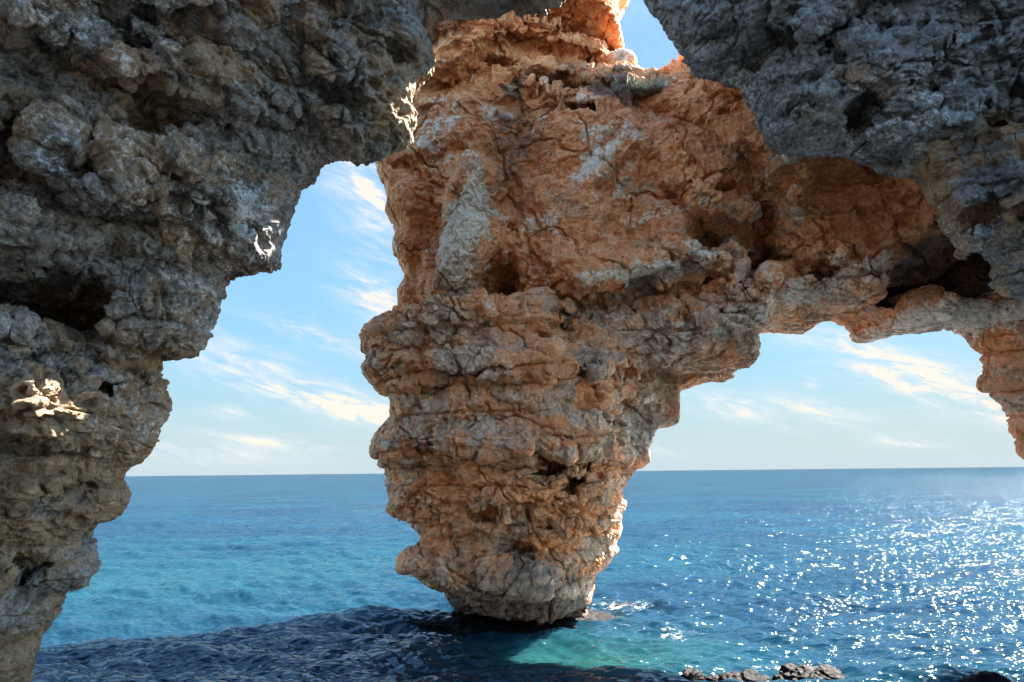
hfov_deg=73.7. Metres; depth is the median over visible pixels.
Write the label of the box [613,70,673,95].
shrub
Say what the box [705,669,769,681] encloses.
sea rock
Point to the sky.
(279, 386)
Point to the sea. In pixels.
(887, 575)
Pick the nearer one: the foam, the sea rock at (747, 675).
the sea rock at (747, 675)
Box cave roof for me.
[643,0,1023,299]
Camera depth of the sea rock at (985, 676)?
12.44 m
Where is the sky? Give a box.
[125,0,1023,475]
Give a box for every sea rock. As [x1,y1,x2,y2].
[681,667,705,679]
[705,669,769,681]
[771,663,844,680]
[960,670,1010,681]
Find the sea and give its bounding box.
[32,467,1023,681]
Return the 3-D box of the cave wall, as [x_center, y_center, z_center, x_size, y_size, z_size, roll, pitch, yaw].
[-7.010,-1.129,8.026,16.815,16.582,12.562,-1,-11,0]
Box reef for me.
[406,609,622,634]
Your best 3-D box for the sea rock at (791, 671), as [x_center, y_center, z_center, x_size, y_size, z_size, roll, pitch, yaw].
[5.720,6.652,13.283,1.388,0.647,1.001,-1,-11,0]
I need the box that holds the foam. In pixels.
[601,599,646,606]
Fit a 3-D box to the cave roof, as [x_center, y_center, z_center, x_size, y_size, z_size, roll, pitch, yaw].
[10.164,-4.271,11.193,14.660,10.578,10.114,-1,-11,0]
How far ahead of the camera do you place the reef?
18.07 m
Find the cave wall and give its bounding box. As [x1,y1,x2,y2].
[0,0,565,681]
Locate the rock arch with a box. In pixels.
[359,0,1023,624]
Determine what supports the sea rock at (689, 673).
in the sea
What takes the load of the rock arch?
in the sea

